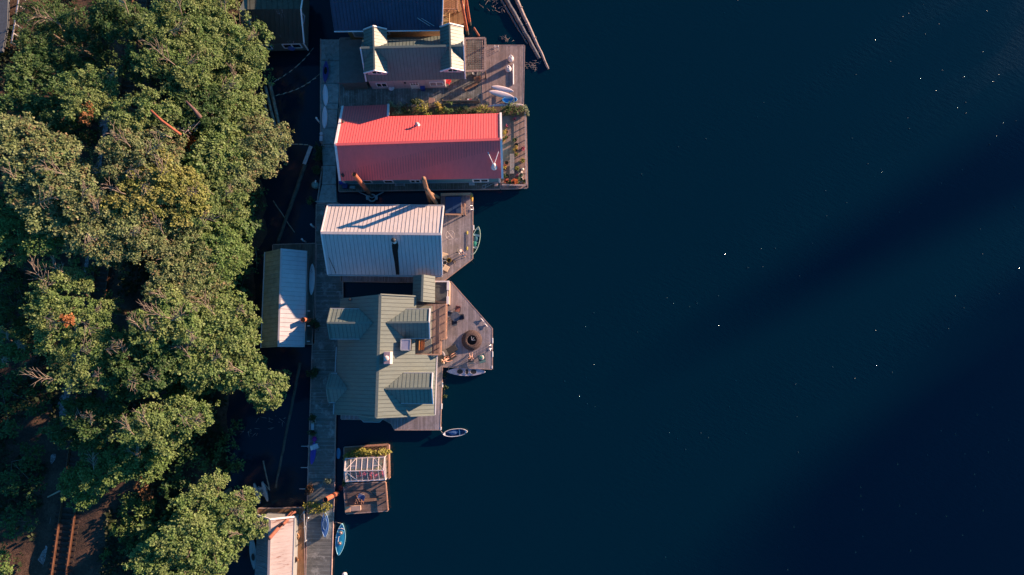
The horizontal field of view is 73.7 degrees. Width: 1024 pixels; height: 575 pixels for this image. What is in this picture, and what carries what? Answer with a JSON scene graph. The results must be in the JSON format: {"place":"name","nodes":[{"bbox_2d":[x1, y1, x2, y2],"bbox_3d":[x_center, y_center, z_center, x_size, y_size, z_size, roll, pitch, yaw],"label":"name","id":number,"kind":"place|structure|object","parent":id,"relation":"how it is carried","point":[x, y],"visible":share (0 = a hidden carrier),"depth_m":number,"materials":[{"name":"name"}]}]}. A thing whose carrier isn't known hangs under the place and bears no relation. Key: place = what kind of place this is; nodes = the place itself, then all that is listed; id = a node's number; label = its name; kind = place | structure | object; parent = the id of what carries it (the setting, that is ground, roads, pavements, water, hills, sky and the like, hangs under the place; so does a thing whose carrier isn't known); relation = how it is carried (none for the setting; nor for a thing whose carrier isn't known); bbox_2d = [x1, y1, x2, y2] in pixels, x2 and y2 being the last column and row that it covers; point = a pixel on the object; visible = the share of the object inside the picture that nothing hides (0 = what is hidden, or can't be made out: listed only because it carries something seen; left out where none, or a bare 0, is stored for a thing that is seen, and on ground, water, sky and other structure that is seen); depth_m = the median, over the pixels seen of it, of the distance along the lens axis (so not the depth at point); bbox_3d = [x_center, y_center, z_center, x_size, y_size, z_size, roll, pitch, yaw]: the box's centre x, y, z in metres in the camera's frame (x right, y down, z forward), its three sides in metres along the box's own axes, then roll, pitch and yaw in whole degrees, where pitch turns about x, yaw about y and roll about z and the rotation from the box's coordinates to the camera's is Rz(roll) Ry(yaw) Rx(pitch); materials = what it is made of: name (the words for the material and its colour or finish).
{"place":"outdoors","nodes":[
{"label":"outdoors","id":0,"kind":"place"},
{"bbox_2d":[0,0,266,574],"bbox_3d":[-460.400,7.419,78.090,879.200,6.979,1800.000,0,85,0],"label":"ground","id":1,"kind":"structure","parent":0,"point":[90,541],"depth_m":77.35,"materials":[{"name":"soil"}]},
{"bbox_2d":[0,0,9,52],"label":"road","id":2,"kind":"structure","parent":1,"relation":"on","point":[4,14],"depth_m":78.26,"materials":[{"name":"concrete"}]},
{"bbox_2d":[0,546,13,574],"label":"shrub","id":3,"kind":"object","parent":1,"relation":"on","point":[4,568],"visible":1,"depth_m":72.52,"materials":[{"name":"green plant"}]},
{"bbox_2d":[0,499,39,547],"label":"shrub","id":4,"kind":"object","parent":1,"relation":"on","point":[11,521],"visible":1,"depth_m":73.56,"materials":[{"name":"green plant"}]},
{"bbox_2d":[0,265,45,344],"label":"broadleaf tree","id":5,"kind":"object","parent":1,"relation":"on","point":[7,309],"visible":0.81,"depth_m":71.81,"materials":[{"name":"green plant"}]},
{"bbox_2d":[0,438,47,500],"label":"shrub","id":6,"kind":"object","parent":1,"relation":"on","point":[4,477],"visible":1,"depth_m":74.09,"materials":[{"name":"green plant"}]},
{"bbox_2d":[0,365,53,438],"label":"shrub","id":7,"kind":"object","parent":1,"relation":"on","point":[30,408],"visible":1,"depth_m":73.94,"materials":[{"name":"green plant"}]},
{"bbox_2d":[0,324,55,374],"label":"broadleaf tree","id":8,"kind":"object","parent":1,"relation":"on","point":[10,350],"visible":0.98,"depth_m":68.79,"materials":[{"name":"green plant"}]},
{"bbox_2d":[0,189,79,270],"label":"broadleaf tree","id":9,"kind":"object","parent":1,"relation":"on","point":[46,246],"visible":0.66,"depth_m":66.94,"materials":[{"name":"green plant"}]},
{"bbox_2d":[0,111,100,186],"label":"broadleaf tree","id":10,"kind":"object","parent":1,"relation":"on","point":[11,128],"visible":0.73,"depth_m":67.63,"materials":[{"name":"green plant"}]},
{"bbox_2d":[0,43,101,145],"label":"broadleaf tree","id":11,"kind":"object","parent":1,"relation":"on","point":[38,105],"visible":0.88,"depth_m":71.20,"materials":[{"name":"green plant"}]},
{"bbox_2d":[1,148,122,238],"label":"broadleaf tree","id":12,"kind":"object","parent":1,"relation":"on","point":[60,211],"visible":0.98,"depth_m":66.34,"materials":[{"name":"green plant"}]},
{"bbox_2d":[11,0,122,94],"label":"broadleaf tree","id":13,"kind":"object","parent":1,"relation":"on","point":[75,35],"visible":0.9,"depth_m":74.63,"materials":[{"name":"green plant"}]},
{"bbox_2d":[19,256,133,344],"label":"broadleaf tree","id":14,"kind":"object","parent":1,"relation":"on","point":[50,299],"visible":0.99,"depth_m":67.43,"materials":[{"name":"green plant"}]},
{"bbox_2d":[20,320,133,393],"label":"broadleaf tree","id":15,"kind":"object","parent":1,"relation":"on","point":[95,352],"visible":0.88,"depth_m":67.43,"materials":[{"name":"green plant"}]},
{"bbox_2d":[38,0,123,563],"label":"gravel","id":16,"kind":"structure","parent":1,"relation":"on","point":[41,559],"depth_m":77.95,"materials":[{"name":"gravel"}]},
{"bbox_2d":[48,0,150,574],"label":"railway track","id":17,"kind":"structure","parent":16,"relation":"on","point":[61,503],"depth_m":76.72,"materials":[{"name":"metal"}]},
{"bbox_2d":[35,389,131,461],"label":"broadleaf tree","id":18,"kind":"object","parent":1,"relation":"on","point":[79,433],"visible":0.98,"depth_m":69.48,"materials":[{"name":"green plant"}]},
{"bbox_2d":[76,101,94,126],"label":"shrub","id":19,"kind":"object","parent":1,"relation":"on","point":[85,117],"visible":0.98,"depth_m":69.45,"materials":[{"name":"orange plant"}]},
{"bbox_2d":[56,447,120,512],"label":"broadleaf tree","id":20,"kind":"object","parent":1,"relation":"on","point":[81,498],"visible":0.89,"depth_m":70.25,"materials":[{"name":"green plant"}]},
{"bbox_2d":[53,63,156,129],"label":"broadleaf tree","id":21,"kind":"object","parent":1,"relation":"on","point":[98,98],"visible":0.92,"depth_m":69.82,"materials":[{"name":"green plant"}]},
{"bbox_2d":[61,191,171,278],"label":"broadleaf tree","id":22,"kind":"object","parent":1,"relation":"on","point":[102,236],"visible":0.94,"depth_m":67.52,"materials":[{"name":"green plant"}]},
{"bbox_2d":[0,0,249,574],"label":"undergrowth","id":23,"kind":"object","parent":1,"relation":"on","point":[163,503],"visible":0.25,"depth_m":77.36,"materials":[{"name":"green plant"}]},
{"bbox_2d":[85,0,175,89],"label":"broadleaf tree","id":24,"kind":"object","parent":1,"relation":"on","point":[110,21],"visible":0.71,"depth_m":73.33,"materials":[{"name":"green plant"}]},
{"bbox_2d":[103,491,159,556],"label":"shrub","id":25,"kind":"object","parent":1,"relation":"on","point":[125,520],"visible":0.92,"depth_m":75.97,"materials":[{"name":"green plant"}]},
{"bbox_2d":[100,438,178,487],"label":"broadleaf tree","id":26,"kind":"object","parent":1,"relation":"on","point":[132,460],"visible":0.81,"depth_m":70.32,"materials":[{"name":"green plant"}]},
{"bbox_2d":[101,330,185,401],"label":"broadleaf tree","id":27,"kind":"object","parent":1,"relation":"on","point":[153,365],"visible":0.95,"depth_m":68.56,"materials":[{"name":"green plant"}]},
{"bbox_2d":[100,83,186,147],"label":"broadleaf tree","id":28,"kind":"object","parent":1,"relation":"on","point":[145,103],"visible":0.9,"depth_m":69.68,"materials":[{"name":"green plant"}]},
{"bbox_2d":[93,121,198,188],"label":"broadleaf tree","id":29,"kind":"object","parent":1,"relation":"on","point":[121,153],"visible":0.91,"depth_m":68.38,"materials":[{"name":"green plant"}]},
{"bbox_2d":[132,476,161,503],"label":"shrub","id":30,"kind":"object","parent":1,"relation":"on","point":[147,495],"visible":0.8,"depth_m":75.76,"materials":[{"name":"brown plant"}]},
{"bbox_2d":[98,146,219,227],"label":"broadleaf tree","id":31,"kind":"object","parent":1,"relation":"on","point":[177,193],"visible":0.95,"depth_m":68.86,"materials":[{"name":"plant"}]},
{"bbox_2d":[123,282,204,353],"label":"broadleaf tree","id":32,"kind":"object","parent":1,"relation":"on","point":[181,321],"visible":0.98,"depth_m":68.55,"materials":[{"name":"green plant"}]},
{"bbox_2d":[108,388,220,458],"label":"broadleaf tree","id":33,"kind":"object","parent":1,"relation":"on","point":[142,422],"visible":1,"depth_m":69.31,"materials":[{"name":"green plant"}]},
{"bbox_2d":[117,203,212,275],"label":"broadleaf tree","id":34,"kind":"object","parent":1,"relation":"on","point":[174,246],"visible":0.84,"depth_m":69.78,"materials":[{"name":"green plant"}]},
{"bbox_2d":[121,536,234,574],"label":"broadleaf tree","id":35,"kind":"object","parent":1,"relation":"on","point":[177,562],"visible":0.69,"depth_m":68.45,"materials":[{"name":"green plant"}]},
{"bbox_2d":[157,462,198,499],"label":"shrub","id":36,"kind":"object","parent":1,"relation":"on","point":[178,480],"visible":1,"depth_m":75.76,"materials":[{"name":"green plant"}]},
{"bbox_2d":[130,38,228,103],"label":"broadleaf tree","id":37,"kind":"object","parent":1,"relation":"on","point":[190,70],"visible":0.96,"depth_m":70.84,"materials":[{"name":"green plant"}]},
{"bbox_2d":[132,0,232,66],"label":"broadleaf tree","id":38,"kind":"object","parent":1,"relation":"on","point":[174,24],"visible":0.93,"depth_m":72.02,"materials":[{"name":"green plant"}]},
{"bbox_2d":[126,510,239,574],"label":"broadleaf tree","id":39,"kind":"object","parent":1,"relation":"on","point":[165,541],"visible":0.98,"depth_m":68.69,"materials":[{"name":"green plant"}]},
{"bbox_2d":[140,247,235,307],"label":"broadleaf tree","id":40,"kind":"object","parent":1,"relation":"on","point":[188,283],"visible":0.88,"depth_m":70.19,"materials":[{"name":"green plant"}]},
{"bbox_2d":[150,334,240,394],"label":"broadleaf tree","id":41,"kind":"object","parent":1,"relation":"on","point":[196,372],"visible":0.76,"depth_m":70.24,"materials":[{"name":"green plant"}]},
{"bbox_2d":[160,467,231,533],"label":"broadleaf tree","id":42,"kind":"object","parent":1,"relation":"on","point":[209,498],"visible":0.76,"depth_m":70.27,"materials":[{"name":"green plant"}]},
{"bbox_2d":[130,0,264,574],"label":"understorey","id":43,"kind":"object","parent":1,"relation":"on","point":[156,525],"visible":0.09,"depth_m":77.03,"materials":[{"name":"green plant"}]},
{"bbox_2d":[165,75,233,135],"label":"broadleaf tree","id":44,"kind":"object","parent":1,"relation":"on","point":[208,117],"visible":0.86,"depth_m":72.03,"materials":[{"name":"green plant"}]},
{"bbox_2d":[171,426,227,473],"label":"shrub","id":45,"kind":"object","parent":1,"relation":"on","point":[184,460],"visible":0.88,"depth_m":76.15,"materials":[{"name":"green plant"}]},
{"bbox_2d":[181,116,249,180],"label":"broadleaf tree","id":46,"kind":"object","parent":1,"relation":"on","point":[215,148],"visible":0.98,"depth_m":72.33,"materials":[{"name":"green plant"}]},
{"bbox_2d":[181,214,254,292],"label":"broadleaf tree","id":47,"kind":"object","parent":1,"relation":"on","point":[223,245],"visible":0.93,"depth_m":72.22,"materials":[{"name":"green plant"}]},
{"bbox_2d":[183,164,255,229],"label":"broadleaf tree","id":48,"kind":"object","parent":1,"relation":"on","point":[232,199],"visible":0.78,"depth_m":72.27,"materials":[{"name":"green plant"}]},
{"bbox_2d":[176,285,267,366],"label":"broadleaf tree","id":49,"kind":"object","parent":1,"relation":"on","point":[240,339],"visible":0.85,"depth_m":71.61,"materials":[{"name":"green plant"}]},
{"bbox_2d":[209,419,245,473],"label":"shrub","id":50,"kind":"object","parent":1,"relation":"on","point":[239,464],"visible":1,"depth_m":76.97,"materials":[{"name":"green plant"}]},
{"bbox_2d":[193,0,275,85],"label":"broadleaf tree","id":51,"kind":"object","parent":1,"relation":"on","point":[239,45],"visible":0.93,"depth_m":74.64,"materials":[{"name":"green plant"}]},
{"bbox_2d":[207,485,269,552],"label":"broadleaf tree","id":52,"kind":"object","parent":1,"relation":"on","point":[247,530],"visible":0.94,"depth_m":71.14,"materials":[{"name":"green plant"}]},
{"bbox_2d":[205,60,272,132],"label":"broadleaf tree","id":53,"kind":"object","parent":1,"relation":"on","point":[242,106],"visible":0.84,"depth_m":74.66,"materials":[{"name":"green plant"}]},
{"bbox_2d":[235,247,263,295],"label":"shrub","id":54,"kind":"object","parent":1,"relation":"on","point":[245,270],"visible":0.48,"depth_m":79.06,"materials":[{"name":"green plant"}]},
{"bbox_2d":[210,353,291,413],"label":"broadleaf tree","id":55,"kind":"object","parent":1,"relation":"on","point":[263,385],"visible":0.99,"depth_m":72.19,"materials":[{"name":"green plant"}]},
{"bbox_2d":[223,111,294,192],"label":"broadleaf tree","id":56,"kind":"object","parent":1,"relation":"on","point":[267,153],"visible":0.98,"depth_m":74.46,"materials":[{"name":"green plant"}]},
{"bbox_2d":[320,204,443,276],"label":"float house","id":57,"kind":"structure","parent":0,"point":[396,240],"depth_m":76.01,"materials":[{"name":"silver metal"}]},
{"bbox_2d":[330,0,443,39],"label":"float house","id":58,"kind":"structure","parent":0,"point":[395,18],"depth_m":77.87,"materials":[{"name":"blue metal"}]},
{"bbox_2d":[443,0,464,28],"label":"porch","id":59,"kind":"object","parent":58,"relation":"attached to","point":[452,11],"visible":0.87,"depth_m":82.40,"materials":[{"name":"brown wood"}]},
{"bbox_2d":[220,0,1023,574],"bbox_3d":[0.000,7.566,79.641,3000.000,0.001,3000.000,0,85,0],"label":"water","id":60,"kind":"structure","parent":0,"point":[738,284],"depth_m":80.13,"materials":[{"name":"blue liquid"}]},
{"bbox_2d":[249,540,255,568],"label":"kayak","id":61,"kind":"object","parent":60,"relation":"on","point":[252,549],"visible":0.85,"depth_m":77.15,"materials":[{"name":"plastic"}]},
{"bbox_2d":[253,481,268,503],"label":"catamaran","id":62,"kind":"object","parent":60,"relation":"on","point":[263,490],"visible":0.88,"depth_m":77.70,"materials":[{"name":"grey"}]},
{"bbox_2d":[239,0,308,50],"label":"boathouse","id":63,"kind":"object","parent":60,"relation":"on","point":[286,22],"visible":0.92,"depth_m":78.49,"materials":[{"name":"metal"}]},
{"bbox_2d":[264,86,284,161],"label":"floating log","id":64,"kind":"object","parent":60,"relation":"on","point":[269,104],"visible":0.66,"depth_m":82.22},
{"bbox_2d":[268,82,287,157],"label":"floating log","id":65,"kind":"object","parent":60,"relation":"on","point":[274,103],"visible":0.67,"depth_m":82.24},
{"bbox_2d":[256,507,305,574],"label":"boathouse deck","id":66,"kind":"structure","parent":60,"relation":"on","point":[301,562],"depth_m":77.26,"materials":[{"name":"wood"}]},
{"bbox_2d":[255,512,298,574],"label":"boathouse","id":67,"kind":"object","parent":66,"relation":"on","point":[277,553],"visible":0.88,"depth_m":73.96,"materials":[{"name":"metal"}]},
{"bbox_2d":[275,362,301,487],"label":"boom log","id":68,"kind":"object","parent":60,"relation":"on","point":[290,411],"visible":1,"depth_m":78.81,"materials":[{"name":"wood"}]},
{"bbox_2d":[276,164,307,243],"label":"boom log","id":69,"kind":"object","parent":60,"relation":"on","point":[298,183],"visible":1,"depth_m":81.10,"materials":[{"name":"wood"}]},
{"bbox_2d":[272,243,316,344],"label":"boathouse deck","id":70,"kind":"structure","parent":60,"relation":"on","point":[309,248],"depth_m":80.13,"materials":[{"name":"wood"}]},
{"bbox_2d":[260,248,309,347],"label":"boathouse","id":71,"kind":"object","parent":70,"relation":"on","point":[285,293],"visible":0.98,"depth_m":77.02,"materials":[{"name":"metal"}]},
{"bbox_2d":[309,264,314,294],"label":"canoe","id":72,"kind":"object","parent":70,"relation":"on","point":[311,279],"visible":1,"depth_m":79.79,"materials":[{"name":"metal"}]},
{"bbox_2d":[305,203,343,574],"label":"walkway","id":73,"kind":"structure","parent":60,"relation":"on","point":[322,467],"depth_m":78.41,"materials":[{"name":"wood"}]},
{"bbox_2d":[321,513,328,536],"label":"kayak","id":74,"kind":"object","parent":73,"relation":"on","point":[325,524],"visible":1,"depth_m":76.85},
{"bbox_2d":[317,39,338,202],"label":"walkway","id":75,"kind":"structure","parent":60,"relation":"on","point":[328,178],"depth_m":81.77,"materials":[{"name":"wood"}]},
{"bbox_2d":[335,523,344,555],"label":"kayak","id":76,"kind":"object","parent":60,"relation":"on","point":[340,540],"visible":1,"depth_m":77.27,"materials":[{"name":"plastic"}]},
{"bbox_2d":[343,481,388,513],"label":"raft","id":77,"kind":"object","parent":60,"relation":"on","point":[352,491],"visible":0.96,"depth_m":77.61,"materials":[{"name":"wood"}]},
{"bbox_2d":[344,445,389,480],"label":"raft","id":78,"kind":"object","parent":60,"relation":"on","point":[347,449],"visible":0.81,"depth_m":77.91,"materials":[{"name":"wood"}]},
{"bbox_2d":[351,459,377,468],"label":"bench table","id":79,"kind":"object","parent":78,"relation":"on","point":[354,465],"visible":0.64,"depth_m":77.51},
{"bbox_2d":[344,456,386,481],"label":"greenhouse","id":80,"kind":"object","parent":78,"relation":"on","point":[372,470],"visible":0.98,"depth_m":76.49,"materials":[{"name":"clear glass"}]},
{"bbox_2d":[343,447,392,460],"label":"shrub","id":81,"kind":"object","parent":78,"relation":"on","point":[363,451],"visible":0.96,"depth_m":77.08,"materials":[{"name":"green plant"}]},
{"bbox_2d":[352,172,383,201],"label":"mooring pile","id":82,"kind":"object","parent":60,"relation":"in","point":[361,183],"visible":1,"depth_m":79.38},
{"bbox_2d":[324,194,472,282],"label":"house deck","id":83,"kind":"structure","parent":60,"relation":"on","point":[459,226],"depth_m":80.34,"materials":[{"name":"wood"}]},
{"bbox_2d":[445,196,461,213],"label":"hot tub","id":84,"kind":"object","parent":83,"relation":"on","point":[453,205],"visible":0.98,"depth_m":80.03,"materials":[{"name":"blue plastic"}]},
{"bbox_2d":[339,38,482,106],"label":"house deck","id":85,"kind":"structure","parent":60,"relation":"on","point":[455,90],"depth_m":82.07,"materials":[{"name":"wood"}]},
{"bbox_2d":[339,23,465,89],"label":"float house","id":86,"kind":"structure","parent":85,"relation":"on","point":[375,57],"depth_m":78.24,"materials":[{"name":"grey metal"}]},
{"bbox_2d":[464,37,485,78],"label":"pergola","id":87,"kind":"object","parent":85,"relation":"on","point":[480,39],"visible":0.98,"depth_m":80.22,"materials":[{"name":"white wood"}]},
{"bbox_2d":[341,281,492,429],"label":"house deck","id":88,"kind":"structure","parent":60,"relation":"on","point":[473,317],"depth_m":79.15,"materials":[{"name":"wood"}]},
{"bbox_2d":[326,294,437,422],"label":"float house","id":89,"kind":"structure","parent":88,"relation":"on","point":[386,368],"depth_m":73.83,"materials":[{"name":"green metal"}]},
{"bbox_2d":[416,304,447,354],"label":"terrace","id":90,"kind":"structure","parent":89,"relation":"attached to","point":[439,320],"depth_m":76.90,"materials":[{"name":"wood"}]},
{"bbox_2d":[413,274,434,301],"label":"garden cabin","id":91,"kind":"object","parent":88,"relation":"on","point":[423,288],"visible":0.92,"depth_m":75.84,"materials":[{"name":"green metal"}]},
{"bbox_2d":[435,281,450,304],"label":"greenhouse","id":92,"kind":"object","parent":88,"relation":"on","point":[442,291],"visible":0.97,"depth_m":77.94,"materials":[{"name":"beige"}]},
{"bbox_2d":[462,330,481,349],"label":"fire pit","id":93,"kind":"object","parent":88,"relation":"on","point":[471,339],"visible":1,"depth_m":79.05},
{"bbox_2d":[338,107,499,191],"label":"house float","id":94,"kind":"object","parent":60,"relation":"on","point":[419,187],"visible":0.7,"depth_m":81.00,"materials":[{"name":"wood"}]},
{"bbox_2d":[334,104,502,183],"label":"float house","id":95,"kind":"structure","parent":94,"relation":"on","point":[375,144],"depth_m":77.33,"materials":[{"name":"red metal"}]},
{"bbox_2d":[389,106,523,115],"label":"planter box","id":96,"kind":"object","parent":94,"relation":"on","point":[433,108],"visible":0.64,"depth_m":81.46,"materials":[{"name":"brown wood"}]},
{"bbox_2d":[499,100,523,116],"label":"shrub","id":97,"kind":"object","parent":96,"relation":"in","point":[510,107],"visible":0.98,"depth_m":80.59,"materials":[{"name":"green plant"}]},
{"bbox_2d":[443,428,466,436],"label":"rowing boat","id":98,"kind":"object","parent":60,"relation":"on","point":[454,432],"visible":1,"depth_m":78.50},
{"bbox_2d":[447,368,484,375],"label":"kayak","id":99,"kind":"object","parent":60,"relation":"on","point":[463,372],"visible":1,"depth_m":79.04,"materials":[{"name":"plastic"}]},
{"bbox_2d":[473,227,479,253],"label":"canoe","id":100,"kind":"object","parent":60,"relation":"on","point":[476,237],"visible":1,"depth_m":80.58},
{"bbox_2d":[482,45,524,105],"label":"house deck","id":101,"kind":"structure","parent":60,"relation":"on","point":[497,62],"depth_m":82.32,"materials":[{"name":"wood"}]},
{"bbox_2d":[500,105,527,189],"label":"garden deck","id":102,"kind":"structure","parent":60,"relation":"on","point":[516,127],"depth_m":81.47,"materials":[{"name":"wood"}]},
{"bbox_2d":[502,112,526,186],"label":"fence","id":103,"kind":"object","parent":102,"relation":"on","point":[516,185],"visible":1,"depth_m":80.59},
{"bbox_2d":[505,0,540,58],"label":"floating log","id":104,"kind":"object","parent":60,"relation":"on","point":[520,24],"visible":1,"depth_m":83.13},
{"bbox_2d":[515,0,548,68],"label":"floating log","id":105,"kind":"object","parent":60,"relation":"on","point":[523,15],"visible":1,"depth_m":83.06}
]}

